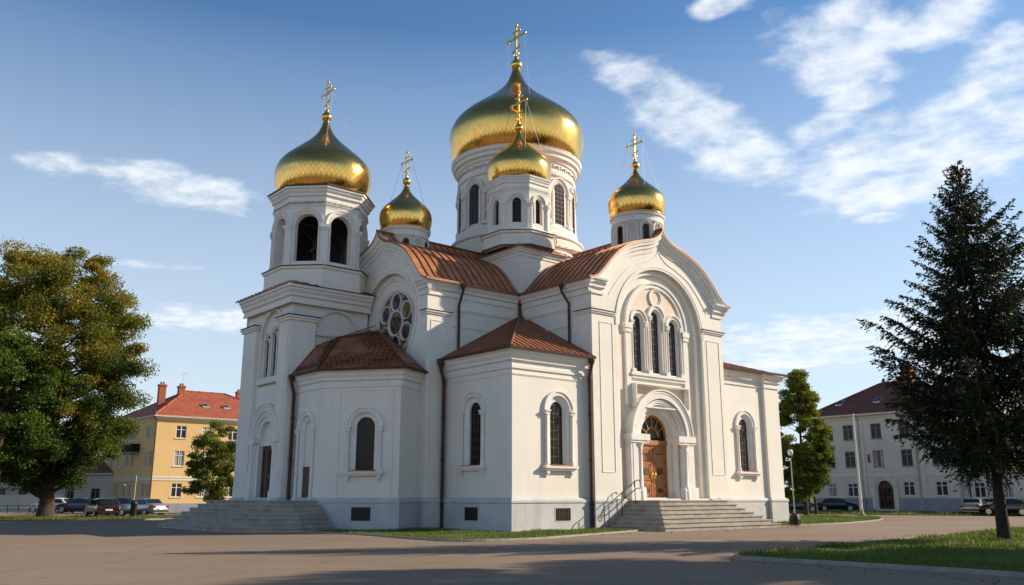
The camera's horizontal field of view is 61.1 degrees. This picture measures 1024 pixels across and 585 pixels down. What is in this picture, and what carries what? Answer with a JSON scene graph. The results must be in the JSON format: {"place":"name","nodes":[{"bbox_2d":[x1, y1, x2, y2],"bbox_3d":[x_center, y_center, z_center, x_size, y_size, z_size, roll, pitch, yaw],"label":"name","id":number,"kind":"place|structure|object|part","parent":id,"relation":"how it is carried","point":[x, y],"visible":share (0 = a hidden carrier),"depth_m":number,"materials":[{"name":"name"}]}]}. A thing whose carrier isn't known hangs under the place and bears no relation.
{"place":"outdoors","nodes":[
{"label":"outdoors","id":0,"kind":"place"},
{"bbox_2d":[0,514,181,521],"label":"lawn","id":1,"kind":"structure","parent":0,"point":[59,517],"depth_m":63.34,"materials":[{"name":"plant"}]},
{"bbox_2d":[0,324,79,473],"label":"lime tree","id":2,"kind":"object","parent":1,"relation":"on","point":[28,436],"visible":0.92,"depth_m":59.19,"materials":[{"name":"green plant"}]},
{"bbox_2d":[0,235,159,517],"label":"maple tree","id":3,"kind":"object","parent":1,"relation":"on","point":[92,428],"visible":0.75,"depth_m":64.71,"materials":[{"name":"green plant"}]},
{"bbox_2d":[84,498,120,516],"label":"parked car","id":4,"kind":"object","parent":1,"relation":"on","point":[95,507],"visible":0.83,"depth_m":66.58,"materials":[{"name":"red paint"}]},
{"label":"side window","id":5,"kind":"part","parent":4,"relation":"part of","materials":[{"name":"black glass"}]},
{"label":"rear window","id":6,"kind":"part","parent":4,"relation":"part of","materials":[{"name":"black glass"}]},
{"bbox_2d":[120,475,136,499],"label":"street lamp","id":7,"kind":"object","parent":1,"relation":"on","point":[135,479],"visible":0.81,"depth_m":66.51,"materials":[{"name":"metal"}]},
{"bbox_2d":[129,500,137,516],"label":"litter bin","id":8,"kind":"object","parent":1,"relation":"on","point":[133,509],"visible":0.81,"depth_m":65.44,"materials":[{"name":"black metal"}]},
{"bbox_2d":[120,498,168,515],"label":"parked car","id":9,"kind":"object","parent":1,"relation":"on","point":[146,506],"visible":0.75,"depth_m":70.90,"materials":[{"name":"silver metal"}]},
{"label":"side window","id":10,"kind":"part","parent":9,"relation":"part of","materials":[{"name":"blue glass"}]},
{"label":"rear window","id":11,"kind":"part","parent":9,"relation":"part of","materials":[{"name":"grey glass"}]},
{"bbox_2d":[156,24,789,532],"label":"church","id":12,"kind":"structure","parent":0,"point":[514,356],"depth_m":47.62,"materials":[{"name":"paint"}]},
{"bbox_2d":[260,446,271,496],"bbox_3d":[-13.213,9.791,47.160,0.110,2.900,1.800,11,-17,-39],"label":"door","id":13,"kind":"structure","parent":12,"relation":"in","point":[267,450],"depth_m":47.40,"materials":[{"name":"brown wood"}]},
{"bbox_2d":[262,332,271,377],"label":"window","id":14,"kind":"structure","parent":12,"relation":"in","point":[267,339],"depth_m":49.61,"materials":[{"name":"white glass"}]},
{"bbox_2d":[269,324,279,375],"bbox_3d":[-13.353,3.230,48.852,0.222,2.930,0.920,11,-17,-39],"label":"window","id":15,"kind":"structure","parent":12,"relation":"in","point":[274,333],"depth_m":48.95,"materials":[{"name":"grey glass"}]},
{"bbox_2d":[292,410,315,499],"bbox_3d":[-10.621,8.341,44.641,0.453,4.550,1.993,11,-17,-39],"label":"doorway","id":16,"kind":"structure","parent":12,"relation":"in","point":[305,431],"depth_m":44.90,"materials":[{"name":"paint"}]},
{"bbox_2d":[310,236,317,253],"bbox_3d":[-11.425,-3.122,51.678,1.120,1.450,1.120,0,-13,0],"label":"church bell","id":17,"kind":"object","parent":12,"relation":"hanging from","point":[313,250],"visible":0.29,"depth_m":51.43,"materials":[{"name":"brown metal"}]},
{"bbox_2d":[340,406,383,481],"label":"window","id":18,"kind":"structure","parent":12,"relation":"in","point":[365,424],"depth_m":43.18,"materials":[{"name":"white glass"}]},
{"bbox_2d":[376,290,414,349],"bbox_3d":[-6.489,1.707,48.297,0.200,3.700,3.700,11,-17,-39],"label":"rose window","id":19,"kind":"structure","parent":12,"relation":"in","point":[395,319],"depth_m":48.26,"materials":[{"name":"white glass"}]},
{"bbox_2d":[403,238,408,243],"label":"window","id":20,"kind":"structure","parent":12,"relation":"in","point":[405,240],"depth_m":50.75,"materials":[{"name":"black glass"}]},
{"bbox_2d":[458,193,460,232],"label":"window","id":21,"kind":"structure","parent":12,"relation":"in","point":[459,225],"depth_m":58.22,"materials":[{"name":"black glass"}]},
{"bbox_2d":[455,391,486,476],"bbox_3d":[-1.954,7.005,43.091,0.530,4.200,2.200,11,-17,-39],"label":"window","id":22,"kind":"structure","parent":12,"relation":"in","point":[472,412],"depth_m":43.35,"materials":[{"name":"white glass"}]},
{"bbox_2d":[469,184,478,224],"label":"window","id":23,"kind":"structure","parent":12,"relation":"in","point":[474,190],"depth_m":56.51,"materials":[{"name":"black glass"}]},
{"bbox_2d":[496,202,498,224],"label":"window","id":24,"kind":"structure","parent":12,"relation":"in","point":[497,205],"depth_m":52.80,"materials":[{"name":"black glass"}]},
{"bbox_2d":[513,198,520,221],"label":"window","id":25,"kind":"structure","parent":12,"relation":"in","point":[516,202],"depth_m":52.13,"materials":[{"name":"black glass"}]},
{"bbox_2d":[535,200,539,223],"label":"window","id":26,"kind":"structure","parent":12,"relation":"in","point":[537,203],"depth_m":52.57,"materials":[{"name":"black glass"}]},
{"bbox_2d":[554,184,563,224],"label":"window","id":27,"kind":"structure","parent":12,"relation":"in","point":[559,192],"depth_m":56.52,"materials":[{"name":"grey glass"}]},
{"bbox_2d":[542,390,578,476],"bbox_3d":[2.308,6.922,42.736,2.200,4.200,0.530,11,-17,-39],"label":"window","id":28,"kind":"structure","parent":12,"relation":"in","point":[558,406],"depth_m":42.94,"materials":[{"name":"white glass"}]},
{"bbox_2d":[572,193,574,231],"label":"window","id":29,"kind":"structure","parent":12,"relation":"in","point":[573,225],"depth_m":58.19,"materials":[{"name":"white glass"}]},
{"bbox_2d":[618,226,621,244],"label":"window","id":30,"kind":"structure","parent":12,"relation":"in","point":[619,228],"depth_m":50.62,"materials":[{"name":"black glass"}]},
{"bbox_2d":[629,308,648,372],"bbox_3d":[6.991,2.618,48.020,1.440,3.540,0.360,11,-17,-39],"label":"window","id":31,"kind":"structure","parent":12,"relation":"in","point":[637,338],"depth_m":48.15,"materials":[{"name":"black glass"}]},
{"bbox_2d":[643,224,648,238],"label":"window","id":32,"kind":"structure","parent":12,"relation":"in","point":[645,227],"depth_m":50.11,"materials":[{"name":"black glass"}]},
{"bbox_2d":[642,445,667,497],"bbox_3d":[7.712,9.839,47.451,2.400,2.940,0.207,11,-17,-39],"label":"door","id":33,"kind":"structure","parent":12,"relation":"in","point":[654,456],"depth_m":47.57,"materials":[{"name":"brown wood"}]},
{"bbox_2d":[646,305,665,374],"bbox_3d":[8.138,2.644,49.006,1.440,3.940,0.360,11,-17,-39],"label":"window","id":34,"kind":"structure","parent":12,"relation":"in","point":[655,314],"depth_m":49.13,"materials":[{"name":"black glass"}]},
{"bbox_2d":[664,315,682,376],"bbox_3d":[9.285,3.060,49.902,1.440,3.540,0.360,11,-17,-39],"label":"window","id":35,"kind":"structure","parent":12,"relation":"in","point":[671,329],"depth_m":50.03,"materials":[{"name":"black glass"}]},
{"bbox_2d":[735,410,761,480],"bbox_3d":[14.293,9.299,52.947,2.200,4.250,0.530,11,-17,-39],"label":"window","id":36,"kind":"structure","parent":12,"relation":"in","point":[745,424],"depth_m":53.18,"materials":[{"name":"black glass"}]},
{"bbox_2d":[0,510,1023,584],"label":"plaza asphalt","id":37,"kind":"structure","parent":0,"point":[140,552],"depth_m":23.45,"materials":[{"name":"grey asphalt"}]},
{"bbox_2d":[0,495,63,511],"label":"garden wall","id":38,"kind":"structure","parent":37,"relation":"on","point":[17,499],"depth_m":95.93,"materials":[{"name":"white paint"}]},
{"bbox_2d":[0,505,85,513],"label":"railing","id":39,"kind":"object","parent":37,"relation":"on","point":[29,509],"visible":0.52,"depth_m":85.39,"materials":[{"name":"metal"}]},
{"bbox_2d":[27,498,69,512],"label":"parked car","id":40,"kind":"object","parent":37,"relation":"on","point":[60,500],"visible":0.34,"depth_m":88.59,"materials":[{"name":"white paint"}]},
{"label":"side window","id":41,"kind":"part","parent":40,"relation":"part of","materials":[{"name":"grey glass"}]},
{"bbox_2d":[55,498,92,512],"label":"parked car","id":42,"kind":"object","parent":37,"relation":"on","point":[80,501],"visible":0.4,"depth_m":86.67,"materials":[{"name":"blue paint"}]},
{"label":"side window","id":43,"kind":"part","parent":42,"relation":"part of","materials":[{"name":"black glass"}]},
{"bbox_2d":[0,518,172,522],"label":"kerb","id":44,"kind":"structure","parent":37,"relation":"on","point":[83,520],"depth_m":57.23,"materials":[{"name":"concrete"}]},
{"bbox_2d":[115,498,132,504],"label":"parked car","id":45,"kind":"object","parent":37,"relation":"on","point":[122,501],"visible":0.06,"depth_m":82.62,"materials":[{"name":"grey paint"}]},
{"bbox_2d":[104,373,239,511],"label":"yellow house","id":46,"kind":"structure","parent":37,"relation":"on","point":[154,459],"depth_m":99.44,"materials":[{"name":"paint"}]},
{"bbox_2d":[126,484,130,497],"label":"window","id":47,"kind":"structure","parent":46,"relation":"in","point":[129,491],"depth_m":101.25,"materials":[{"name":"grey glass"}]},
{"bbox_2d":[121,444,139,452],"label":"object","id":48,"kind":"structure","parent":46,"relation":"in","point":[131,447],"depth_m":100.25,"materials":[{"name":"glass"}]},
{"bbox_2d":[129,454,133,467],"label":"window","id":49,"kind":"structure","parent":46,"relation":"in","point":[132,454],"depth_m":102.06,"materials":[{"name":"grey glass"}]},
{"bbox_2d":[140,483,144,497],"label":"window","id":50,"kind":"structure","parent":46,"relation":"in","point":[143,485],"depth_m":97.73,"materials":[{"name":"grey glass"}]},
{"bbox_2d":[143,451,147,466],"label":"window","id":51,"kind":"structure","parent":46,"relation":"in","point":[146,454],"depth_m":98.51,"materials":[{"name":"grey glass"}]},
{"bbox_2d":[144,483,149,497],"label":"window","id":52,"kind":"structure","parent":46,"relation":"in","point":[147,493],"depth_m":96.50,"materials":[{"name":"grey glass"}]},
{"bbox_2d":[147,450,152,466],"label":"window","id":53,"kind":"structure","parent":46,"relation":"in","point":[150,461],"depth_m":97.35,"materials":[{"name":"grey glass"}]},
{"bbox_2d":[150,425,154,438],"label":"window","id":54,"kind":"structure","parent":46,"relation":"in","point":[153,429],"depth_m":97.97,"materials":[{"name":"grey glass"}]},
{"bbox_2d":[170,483,181,497],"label":"window","id":55,"kind":"structure","parent":46,"relation":"in","point":[175,487],"depth_m":97.26,"materials":[{"name":"glass"}]},
{"bbox_2d":[172,451,184,466],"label":"window","id":56,"kind":"structure","parent":46,"relation":"in","point":[178,455],"depth_m":98.07,"materials":[{"name":"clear glass"}]},
{"bbox_2d":[175,426,186,438],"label":"window","id":57,"kind":"structure","parent":46,"relation":"in","point":[180,430],"depth_m":98.74,"materials":[{"name":"glass"}]},
{"bbox_2d":[196,489,206,497],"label":"window","id":58,"kind":"structure","parent":46,"relation":"in","point":[200,495],"depth_m":99.08,"materials":[{"name":"clear glass"}]},
{"bbox_2d":[202,427,211,434],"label":"window","id":59,"kind":"structure","parent":46,"relation":"in","point":[204,429],"depth_m":100.59,"materials":[{"name":"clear glass"}]},
{"bbox_2d":[225,487,232,497],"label":"window","id":60,"kind":"structure","parent":46,"relation":"in","point":[229,490],"depth_m":101.16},
{"bbox_2d":[227,429,236,440],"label":"window","id":61,"kind":"structure","parent":46,"relation":"in","point":[233,436],"depth_m":102.55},
{"bbox_2d":[179,419,235,501],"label":"birch tree","id":62,"kind":"object","parent":37,"relation":"on","point":[220,467],"visible":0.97,"depth_m":85.34,"materials":[{"name":"green plant"}]},
{"bbox_2d":[319,529,626,539],"bbox_3d":[-1.369,10.965,39.836,12.115,0.001,13.523,-12,-18,40],"label":"lawn strip","id":63,"kind":"object","parent":37,"relation":"on","point":[461,534],"visible":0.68,"depth_m":37.53,"materials":[{"name":"plant"}]},
{"bbox_2d":[315,526,636,539],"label":"grass","id":64,"kind":"structure","parent":63,"relation":"on","point":[432,531],"depth_m":37.75,"materials":[{"name":"green plant"}]},
{"bbox_2d":[305,529,641,541],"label":"kerb","id":65,"kind":"structure","parent":37,"relation":"on","point":[472,540],"depth_m":34.41,"materials":[{"name":"concrete"}]},
{"bbox_2d":[325,526,812,540],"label":"fallen leaves","id":66,"kind":"object","parent":37,"relation":"on","point":[613,533],"visible":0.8,"depth_m":38.36,"materials":[{"name":"brown plant"}]},
{"bbox_2d":[788,449,800,525],"bbox_3d":[16.110,11.155,49.768,0.660,4.280,0.670,0,-13,0],"label":"street lamp","id":67,"kind":"object","parent":37,"relation":"on","point":[794,518],"visible":1,"depth_m":49.34,"materials":[{"name":"metal"}]},
{"bbox_2d":[778,368,835,514],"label":"poplar tree","id":68,"kind":"object","parent":37,"relation":"on","point":[810,466],"visible":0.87,"depth_m":77.63,"materials":[{"name":"green plant"}]},
{"bbox_2d":[780,518,882,524],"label":"kerb","id":69,"kind":"structure","parent":37,"relation":"on","point":[836,523],"depth_m":52.31,"materials":[{"name":"concrete"}]},
{"bbox_2d":[817,498,857,510],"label":"parked car","id":70,"kind":"object","parent":37,"relation":"on","point":[824,504],"visible":0.68,"depth_m":94.41,"materials":[{"name":"black paint"}]},
{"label":"side window","id":71,"kind":"part","parent":70,"relation":"part of","materials":[{"name":"black glass"}]},
{"bbox_2d":[852,414,865,515],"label":"tall mast","id":72,"kind":"object","parent":37,"relation":"on","point":[861,511],"visible":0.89,"depth_m":75.55,"materials":[{"name":"white metal"}]},
{"bbox_2d":[731,533,1000,584],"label":"fallen leaves","id":73,"kind":"object","parent":37,"relation":"on","point":[994,583],"visible":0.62,"depth_m":18.73,"materials":[{"name":"brown plant"}]},
{"bbox_2d":[733,530,1023,577],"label":"kerb","id":74,"kind":"structure","parent":37,"relation":"on","point":[907,567],"depth_m":19.91,"materials":[{"name":"concrete"}]},
{"bbox_2d":[982,498,993,503],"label":"parked car","id":75,"kind":"object","parent":37,"relation":"on","point":[991,501],"visible":0.01,"depth_m":82.14,"materials":[{"name":"white paint"}]},
{"label":"lawn patch","id":76,"kind":"structure","parent":37,"relation":"on","visible":0},
{"bbox_2d":[771,514,881,523],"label":"grass","id":77,"kind":"structure","parent":76,"relation":"on","point":[811,519],"depth_m":60.16,"materials":[{"name":"green plant"}]},
{"bbox_2d":[0,0,1023,489],"label":"sky","id":78,"kind":"structure","parent":0,"point":[796,151],"materials":[{"name":"blue"}]},
{"bbox_2d":[802,456,835,513],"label":"young oak","id":79,"kind":"object","parent":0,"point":[831,463],"visible":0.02,"depth_m":80.49,"materials":[{"name":"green plant"}]},
{"bbox_2d":[734,526,1023,571],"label":"lawn","id":80,"kind":"structure","parent":0,"point":[1018,551],"depth_m":23.19,"materials":[{"name":"plant"}]},
{"bbox_2d":[856,160,1023,539],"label":"spruce tree","id":81,"kind":"object","parent":80,"relation":"on","point":[980,428],"visible":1,"depth_m":31.90,"materials":[{"name":"green plant"}]},
{"bbox_2d":[809,365,963,512],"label":"white house","id":82,"kind":"structure","parent":0,"point":[894,475],"depth_m":94.09,"materials":[{"name":"paint"}]},
{"bbox_2d":[829,426,833,441],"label":"window","id":83,"kind":"structure","parent":82,"relation":"in","point":[831,436],"depth_m":98.67,"materials":[{"name":"grey glass"}]},
{"bbox_2d":[828,483,837,496],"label":"window","id":84,"kind":"structure","parent":82,"relation":"in","point":[832,490],"depth_m":97.59,"materials":[{"name":"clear glass"}]},
{"bbox_2d":[843,425,853,440],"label":"window","id":85,"kind":"structure","parent":82,"relation":"in","point":[847,429],"depth_m":97.19,"materials":[{"name":"grey glass"}]},
{"bbox_2d":[845,451,856,467],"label":"window","id":86,"kind":"structure","parent":82,"relation":"in","point":[849,456],"depth_m":96.52,"materials":[{"name":"grey glass"}]},
{"bbox_2d":[848,483,858,496],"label":"window","id":87,"kind":"structure","parent":82,"relation":"in","point":[852,487],"depth_m":95.77,"materials":[{"name":"glass"}]},
{"bbox_2d":[870,423,881,439],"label":"window","id":88,"kind":"structure","parent":82,"relation":"in","point":[875,428],"depth_m":94.80,"materials":[{"name":"grey glass"}]},
{"bbox_2d":[873,450,883,467],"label":"window","id":89,"kind":"structure","parent":82,"relation":"in","point":[878,458],"depth_m":94.10,"materials":[{"name":"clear glass"}]},
{"bbox_2d":[879,481,894,508],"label":"door","id":90,"kind":"structure","parent":82,"relation":"in","point":[885,488],"depth_m":92.98,"materials":[{"name":"brown wood"}]},
{"bbox_2d":[898,422,909,437],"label":"window","id":91,"kind":"structure","parent":82,"relation":"in","point":[902,425],"depth_m":92.60,"materials":[{"name":"grey glass"}]},
{"bbox_2d":[901,449,913,466],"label":"window","id":92,"kind":"structure","parent":82,"relation":"in","point":[907,460],"depth_m":91.74,"materials":[{"name":"grey glass"}]},
{"bbox_2d":[903,481,914,495],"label":"window","id":93,"kind":"structure","parent":82,"relation":"in","point":[909,488],"depth_m":91.10,"materials":[{"name":"glass"}]},
{"bbox_2d":[931,451,942,465],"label":"window","id":94,"kind":"structure","parent":82,"relation":"in","point":[935,463],"depth_m":89.44,"materials":[{"name":"grey glass"}]},
{"bbox_2d":[936,481,948,495],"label":"window","id":95,"kind":"structure","parent":82,"relation":"in","point":[941,486],"depth_m":88.55,"materials":[{"name":"glass"}]},
{"bbox_2d":[789,509,1020,515],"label":"verge","id":96,"kind":"structure","parent":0,"point":[908,514],"depth_m":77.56,"materials":[{"name":"plant"}]},
{"bbox_2d":[788,502,819,511],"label":"parked car","id":97,"kind":"object","parent":96,"relation":"on","point":[798,506],"visible":0.22,"depth_m":89.44,"materials":[{"name":"blue paint"}]},
{"bbox_2d":[960,498,986,514],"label":"parked car","id":98,"kind":"object","parent":96,"relation":"on","point":[967,505],"visible":0.57,"depth_m":76.77,"materials":[{"name":"beige paint"}]},
{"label":"rear window","id":99,"kind":"part","parent":98,"relation":"part of","materials":[{"name":"black glass"}]},
{"bbox_2d":[979,498,1023,515],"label":"parked car","id":100,"kind":"object","parent":96,"relation":"on","point":[1015,505],"visible":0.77,"depth_m":73.92,"materials":[{"name":"black paint"}]},
{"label":"side window","id":101,"kind":"part","parent":100,"relation":"part of","materials":[{"name":"black glass"}]},
{"bbox_2d":[957,437,1023,513],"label":"annexe house","id":102,"kind":"structure","parent":0,"point":[978,490],"depth_m":85.89,"materials":[{"name":"white paint"}]},
{"bbox_2d":[974,482,986,497],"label":"window","id":103,"kind":"structure","parent":102,"relation":"in","point":[980,491],"depth_m":86.53,"materials":[{"name":"glass"}]},
{"bbox_2d":[1004,482,1014,497],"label":"window","id":104,"kind":"structure","parent":102,"relation":"in","point":[1009,493],"depth_m":84.45,"materials":[{"name":"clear glass"}]},
{"label":"ground","id":105,"kind":"structure","parent":0,"visible":0},
{"bbox_2d":[0,456,113,498],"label":"white outbuilding","id":106,"kind":"structure","parent":105,"relation":"on","point":[99,485],"depth_m":107.01,"materials":[{"name":"paint"}]},
{"bbox_2d":[0,488,5,494],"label":"window","id":107,"kind":"structure","parent":106,"relation":"in","point":[3,491],"depth_m":108.91,"materials":[{"name":"black glass"}]},
{"bbox_2d":[19,488,26,494],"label":"window","id":108,"kind":"structure","parent":106,"relation":"in","point":[20,493],"depth_m":108.42,"materials":[{"name":"black glass"}]},
{"bbox_2d":[65,488,73,498],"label":"window","id":109,"kind":"structure","parent":106,"relation":"in","point":[70,494],"depth_m":107.29,"materials":[{"name":"black glass"}]},
{"bbox_2d":[91,488,99,498],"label":"window","id":110,"kind":"structure","parent":106,"relation":"in","point":[95,492],"depth_m":106.76,"materials":[{"name":"glass"}]}
]}

